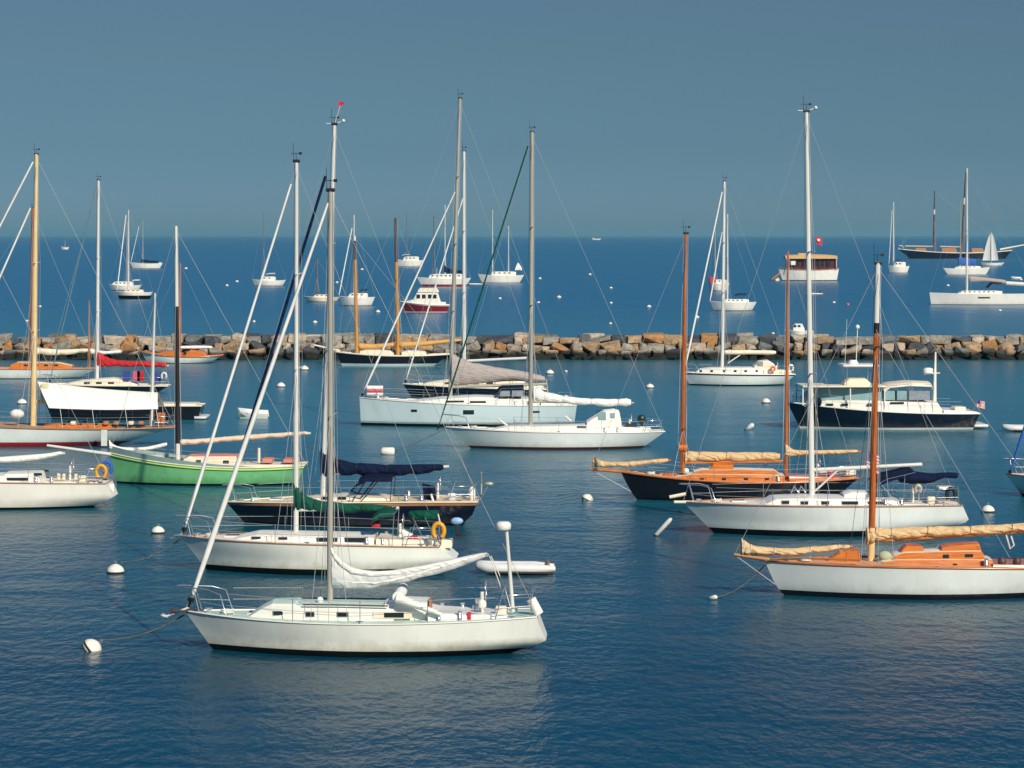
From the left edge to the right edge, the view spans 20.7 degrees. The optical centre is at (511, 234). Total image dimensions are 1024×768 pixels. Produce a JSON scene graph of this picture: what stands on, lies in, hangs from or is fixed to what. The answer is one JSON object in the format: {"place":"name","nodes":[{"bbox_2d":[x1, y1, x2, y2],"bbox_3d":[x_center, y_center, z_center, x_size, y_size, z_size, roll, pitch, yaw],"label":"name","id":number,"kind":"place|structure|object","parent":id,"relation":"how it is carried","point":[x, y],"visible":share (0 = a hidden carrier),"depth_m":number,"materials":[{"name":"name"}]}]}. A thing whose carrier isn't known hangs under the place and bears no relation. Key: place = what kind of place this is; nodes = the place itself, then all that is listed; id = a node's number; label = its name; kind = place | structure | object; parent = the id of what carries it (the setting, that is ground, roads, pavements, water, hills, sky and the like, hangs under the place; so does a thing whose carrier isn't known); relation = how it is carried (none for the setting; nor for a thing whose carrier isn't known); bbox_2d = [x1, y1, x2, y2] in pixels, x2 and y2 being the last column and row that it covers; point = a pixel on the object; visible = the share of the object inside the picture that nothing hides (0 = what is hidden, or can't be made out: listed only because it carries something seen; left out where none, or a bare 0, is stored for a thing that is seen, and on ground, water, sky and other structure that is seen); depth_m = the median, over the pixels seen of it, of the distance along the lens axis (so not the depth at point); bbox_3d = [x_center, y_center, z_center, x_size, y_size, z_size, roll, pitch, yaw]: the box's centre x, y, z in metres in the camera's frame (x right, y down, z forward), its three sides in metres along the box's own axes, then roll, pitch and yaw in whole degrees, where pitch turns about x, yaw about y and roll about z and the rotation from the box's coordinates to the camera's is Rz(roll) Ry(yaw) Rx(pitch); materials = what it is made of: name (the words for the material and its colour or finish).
{"place":"outdoors","nodes":[
{"label":"outdoors","id":0,"kind":"place"},
{"bbox_2d":[0,236,1023,767],"bbox_3d":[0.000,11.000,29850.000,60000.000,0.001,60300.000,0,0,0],"label":"water","id":1,"kind":"structure","parent":0,"point":[646,654],"depth_m":96.70,"materials":[{"name":"blue liquid"}]},
{"bbox_2d":[17,397,26,403],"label":"mooring buoy","id":2,"kind":"object","parent":1,"relation":"on","point":[21,401],"visible":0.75,"depth_m":182.03,"materials":[{"name":"white plastic"}]},
{"bbox_2d":[0,275,117,509],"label":"sailing yacht","id":3,"kind":"object","parent":1,"relation":"on","point":[29,489],"visible":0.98,"depth_m":112.39,"materials":[{"name":"white paint"}]},
{"bbox_2d":[0,200,120,378],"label":"sailing yacht","id":4,"kind":"object","parent":1,"relation":"on","point":[17,370],"visible":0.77,"depth_m":214.63,"materials":[{"name":"grey paint"}]},
{"bbox_2d":[0,143,173,446],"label":"classic yawl","id":5,"kind":"object","parent":1,"relation":"on","point":[32,433],"visible":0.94,"depth_m":146.11,"materials":[{"name":"grey paint"}]},
{"bbox_2d":[82,639,101,651],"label":"mooring buoy","id":6,"kind":"object","parent":1,"relation":"on","point":[90,645],"visible":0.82,"depth_m":74.03,"materials":[{"name":"white plastic"}]},
{"bbox_2d":[100,614,183,640],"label":"mooring line","id":7,"kind":"object","parent":6,"relation":"attached to","point":[142,633],"visible":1,"depth_m":74.42,"materials":[{"name":"fabric"}]},
{"bbox_2d":[42,176,170,392],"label":"sailing yacht","id":8,"kind":"object","parent":1,"relation":"on","point":[113,383],"visible":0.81,"depth_m":193.65,"materials":[{"name":"white paint"}]},
{"bbox_2d":[107,561,123,573],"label":"mooring buoy","id":9,"kind":"object","parent":1,"relation":"on","point":[115,568],"visible":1,"depth_m":90.93,"materials":[{"name":"white plastic"}]},
{"bbox_2d":[120,539,179,561],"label":"mooring line","id":10,"kind":"object","parent":9,"relation":"attached to","point":[151,555],"visible":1,"depth_m":91.83,"materials":[{"name":"fabric"}]},
{"bbox_2d":[109,223,141,290],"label":"sailing yacht","id":11,"kind":"object","parent":1,"relation":"on","point":[122,285],"visible":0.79,"depth_m":555.59,"materials":[{"name":"teal paint"}]},
{"bbox_2d":[46,402,209,419],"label":"launch","id":12,"kind":"object","parent":1,"relation":"on","point":[191,410],"visible":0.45,"depth_m":166.61,"materials":[{"name":"black paint"}]},
{"bbox_2d":[116,210,152,298],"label":"sailing yacht","id":13,"kind":"object","parent":1,"relation":"on","point":[128,293],"visible":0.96,"depth_m":482.07,"materials":[{"name":"teal paint"}]},
{"bbox_2d":[130,220,162,268],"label":"sailing yacht","id":14,"kind":"object","parent":1,"relation":"on","point":[153,264],"visible":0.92,"depth_m":920.08,"materials":[{"name":"white paint"}]},
{"bbox_2d":[151,525,164,533],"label":"mooring buoy","id":15,"kind":"object","parent":1,"relation":"on","point":[157,529],"visible":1,"depth_m":103.18,"materials":[{"name":"white plastic"}]},
{"bbox_2d":[47,226,310,485],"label":"gaff cutter","id":16,"kind":"object","parent":1,"relation":"on","point":[139,465],"visible":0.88,"depth_m":123.29,"materials":[{"name":"green paint"}]},
{"bbox_2d":[141,262,223,362],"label":"sailing yacht","id":17,"kind":"object","parent":1,"relation":"on","point":[195,356],"visible":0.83,"depth_m":240.23,"materials":[{"name":"grey paint"}]},
{"bbox_2d":[238,408,268,418],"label":"rowing boat","id":18,"kind":"object","parent":1,"relation":"on","point":[244,413],"visible":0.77,"depth_m":167.64,"materials":[{"name":"white paint"}]},
{"bbox_2d":[252,214,285,285],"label":"sailing yacht","id":19,"kind":"object","parent":1,"relation":"on","point":[269,281],"visible":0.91,"depth_m":604.39,"materials":[{"name":"white paint"}]},
{"bbox_2d":[277,381,284,386],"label":"mooring buoy","id":20,"kind":"object","parent":1,"relation":"on","point":[280,384],"visible":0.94,"depth_m":202.41,"materials":[{"name":"white plastic"}]},
{"bbox_2d":[170,151,462,575],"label":"sailing yacht","id":21,"kind":"object","parent":1,"relation":"on","point":[295,551],"visible":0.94,"depth_m":91.10,"materials":[{"name":"white paint"}]},
{"bbox_2d":[304,259,338,301],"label":"sailing yacht","id":22,"kind":"object","parent":1,"relation":"on","point":[317,297],"visible":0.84,"depth_m":460.32,"materials":[{"name":"white paint"}]},
{"bbox_2d":[161,169,546,657],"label":"sailing yacht","id":23,"kind":"object","parent":1,"relation":"on","point":[399,623],"visible":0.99,"depth_m":73.51,"materials":[{"name":"white paint"}]},
{"bbox_2d":[339,215,374,305],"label":"sailing yacht","id":24,"kind":"object","parent":1,"relation":"on","point":[364,300],"visible":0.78,"depth_m":434.38,"materials":[{"name":"white paint"}]},
{"bbox_2d":[222,102,492,526],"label":"sailing yacht","id":25,"kind":"object","parent":1,"relation":"on","point":[448,506],"visible":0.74,"depth_m":106.40,"materials":[{"name":"black paint"}]},
{"bbox_2d":[314,218,461,366],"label":"wooden schooner","id":26,"kind":"object","parent":1,"relation":"on","point":[389,358],"visible":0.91,"depth_m":235.20,"materials":[{"name":"black paint"}]},
{"bbox_2d":[381,447,396,454],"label":"barrel float","id":27,"kind":"object","parent":1,"relation":"on","point":[388,451],"visible":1,"depth_m":140.15,"materials":[{"name":"white plastic"}]},
{"bbox_2d":[398,212,422,266],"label":"sailing yacht","id":28,"kind":"object","parent":1,"relation":"on","point":[415,260],"visible":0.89,"depth_m":978.25,"materials":[{"name":"white paint"}]},
{"bbox_2d":[400,275,448,311],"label":"motor boat","id":29,"kind":"object","parent":1,"relation":"on","point":[417,302],"visible":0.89,"depth_m":397.79,"materials":[{"name":"red paint"}]},
{"bbox_2d":[417,206,470,286],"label":"sailing yacht","id":30,"kind":"object","parent":1,"relation":"on","point":[444,279],"visible":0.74,"depth_m":598.61,"materials":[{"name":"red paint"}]},
{"bbox_2d":[357,93,576,426],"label":"sailing yacht","id":31,"kind":"object","parent":1,"relation":"on","point":[506,403],"visible":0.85,"depth_m":161.22,"materials":[{"name":"white paint"}]},
{"bbox_2d":[463,410,473,414],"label":"hull window","id":32,"kind":"structure","parent":31,"relation":"in","point":[465,412],"depth_m":160.27,"materials":[{"name":"black glass"}]},
{"bbox_2d":[499,389,509,394],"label":"dodger window","id":33,"kind":"structure","parent":31,"relation":"in","point":[504,392],"depth_m":160.90,"materials":[{"name":"clear plastic"}]},
{"bbox_2d":[510,390,522,395],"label":"dodger window","id":34,"kind":"structure","parent":31,"relation":"in","point":[513,392],"depth_m":160.90,"materials":[{"name":"clear plastic"}]},
{"bbox_2d":[401,147,546,397],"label":"sailing yacht","id":35,"kind":"object","parent":1,"relation":"on","point":[439,385],"visible":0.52,"depth_m":189.09,"materials":[{"name":"blue paint"}]},
{"bbox_2d":[478,210,523,282],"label":"sailing yacht","id":36,"kind":"object","parent":1,"relation":"on","point":[502,277],"visible":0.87,"depth_m":642.16,"materials":[{"name":"white paint"}]},
{"bbox_2d":[0,332,1023,359],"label":"breakwater","id":37,"kind":"object","parent":1,"relation":"in","point":[594,346],"visible":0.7,"depth_m":248.46,"materials":[{"name":"brown stone"}]},
{"bbox_2d":[475,560,554,574],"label":"inflatable dinghy","id":38,"kind":"object","parent":1,"relation":"on","point":[531,568],"visible":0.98,"depth_m":90.56,"materials":[{"name":"rubber"}]},
{"bbox_2d":[546,368,553,373],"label":"mooring buoy","id":39,"kind":"object","parent":1,"relation":"on","point":[549,371],"visible":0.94,"depth_m":221.35,"materials":[{"name":"white plastic"}]},
{"bbox_2d":[437,126,664,449],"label":"sailing yacht","id":40,"kind":"object","parent":1,"relation":"on","point":[589,433],"visible":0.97,"depth_m":143.96,"materials":[{"name":"grey paint"}]},
{"bbox_2d":[395,428,444,450],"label":"mooring line","id":41,"kind":"object","parent":40,"relation":"attached to","point":[419,441],"visible":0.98,"depth_m":142.51,"materials":[{"name":"fabric"}]},
{"bbox_2d":[582,492,592,500],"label":"mooring buoy","id":42,"kind":"object","parent":1,"relation":"on","point":[587,497],"visible":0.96,"depth_m":116.06,"materials":[{"name":"white plastic"}]},
{"bbox_2d":[646,382,653,387],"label":"mooring buoy","id":43,"kind":"object","parent":1,"relation":"on","point":[649,385],"visible":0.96,"depth_m":201.10,"materials":[{"name":"white plastic"}]},
{"bbox_2d":[654,518,671,535],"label":"spar buoy","id":44,"kind":"object","parent":1,"relation":"on","point":[663,527],"visible":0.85,"depth_m":102.16,"materials":[{"name":"white plastic"}]},
{"bbox_2d":[707,595,716,599],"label":"buoy","id":45,"kind":"object","parent":1,"relation":"on","point":[713,597],"visible":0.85,"depth_m":84.44,"materials":[{"name":"white plastic"}]},
{"bbox_2d":[708,231,728,290],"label":"sailing yacht","id":46,"kind":"object","parent":1,"relation":"on","point":[717,283],"visible":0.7,"depth_m":550.55,"materials":[{"name":"teal paint"}]},
{"bbox_2d":[590,226,860,500],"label":"wooden ketch","id":47,"kind":"object","parent":1,"relation":"on","point":[724,476],"visible":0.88,"depth_m":116.27,"materials":[{"name":"black paint"}]},
{"bbox_2d":[710,214,755,310],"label":"sailing yacht","id":48,"kind":"object","parent":1,"relation":"on","point":[735,305],"visible":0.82,"depth_m":405.81,"materials":[{"name":"teal paint"}]},
{"bbox_2d":[681,177,795,385],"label":"sailing yacht","id":49,"kind":"object","parent":1,"relation":"on","point":[765,372],"visible":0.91,"depth_m":204.60,"materials":[{"name":"grey paint"}]},
{"bbox_2d":[744,423,753,429],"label":"spar buoy","id":50,"kind":"object","parent":1,"relation":"on","point":[750,426],"visible":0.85,"depth_m":157.75,"materials":[{"name":"white plastic"}]},
{"bbox_2d":[761,397,770,402],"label":"mooring buoy","id":51,"kind":"object","parent":1,"relation":"on","point":[765,400],"visible":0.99,"depth_m":183.14,"materials":[{"name":"white plastic"}]},
{"bbox_2d":[784,323,813,334],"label":"motor boat","id":52,"kind":"object","parent":1,"relation":"on","point":[798,328],"visible":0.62,"depth_m":299.30,"materials":[{"name":"white paint"}]},
{"bbox_2d":[771,236,838,280],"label":"passenger launch","id":53,"kind":"object","parent":1,"relation":"on","point":[825,268],"visible":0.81,"depth_m":670.32,"materials":[{"name":"teal paint"}]},
{"bbox_2d":[669,102,968,536],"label":"sailing yacht","id":54,"kind":"object","parent":1,"relation":"on","point":[811,513],"visible":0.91,"depth_m":102.59,"materials":[{"name":"grey paint"}]},
{"bbox_2d":[734,254,1023,599],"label":"wooden yacht","id":55,"kind":"object","parent":1,"relation":"on","point":[968,570],"visible":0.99,"depth_m":85.13,"materials":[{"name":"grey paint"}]},
{"bbox_2d":[717,566,763,597],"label":"mooring line","id":56,"kind":"object","parent":55,"relation":"attached to","point":[742,585],"visible":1,"depth_m":85.56,"materials":[{"name":"fabric"}]},
{"bbox_2d":[788,324,987,429],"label":"motor yacht","id":57,"kind":"object","parent":1,"relation":"on","point":[900,408],"visible":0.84,"depth_m":158.33,"materials":[{"name":"black paint"}]},
{"bbox_2d":[888,202,908,272],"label":"sailing yacht","id":58,"kind":"object","parent":1,"relation":"on","point":[899,267],"visible":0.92,"depth_m":811.14,"materials":[{"name":"teal paint"}]},
{"bbox_2d":[898,172,1023,258],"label":"tall schooner","id":59,"kind":"object","parent":1,"relation":"on","point":[952,253],"visible":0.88,"depth_m":1312.91,"materials":[{"name":"blue paint"}]},
{"bbox_2d":[943,200,989,274],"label":"sailing yacht","id":60,"kind":"object","parent":1,"relation":"on","point":[972,270],"visible":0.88,"depth_m":770.60,"materials":[{"name":"teal paint"}]},
{"bbox_2d":[929,168,1023,304],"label":"sailing yacht","id":61,"kind":"object","parent":1,"relation":"on","point":[966,296],"visible":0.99,"depth_m":440.65,"materials":[{"name":"white paint"}]},
{"bbox_2d":[981,504,994,512],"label":"mooring buoy","id":62,"kind":"object","parent":1,"relation":"on","point":[987,508],"visible":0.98,"depth_m":111.00,"materials":[{"name":"white plastic"}]},
{"bbox_2d":[981,233,1003,265],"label":"sailing boat","id":63,"kind":"object","parent":1,"relation":"on","point":[990,252],"visible":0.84,"depth_m":995.02,"materials":[{"name":"white fabric"}]},
{"bbox_2d":[1001,424,1023,431],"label":"inflatable dinghy","id":64,"kind":"object","parent":1,"relation":"on","point":[1011,427],"visible":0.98,"depth_m":156.32,"materials":[{"name":"rubber"}]},
{"bbox_2d":[1002,426,1023,495],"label":"sailing yacht","id":65,"kind":"object","parent":1,"relation":"on","point":[1017,479],"visible":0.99,"depth_m":118.11,"materials":[{"name":"blue paint"}]},
{"bbox_2d":[0,0,1023,235],"label":"sky","id":66,"kind":"structure","parent":0,"point":[190,115],"materials":[{"name":"blue"}]}
]}

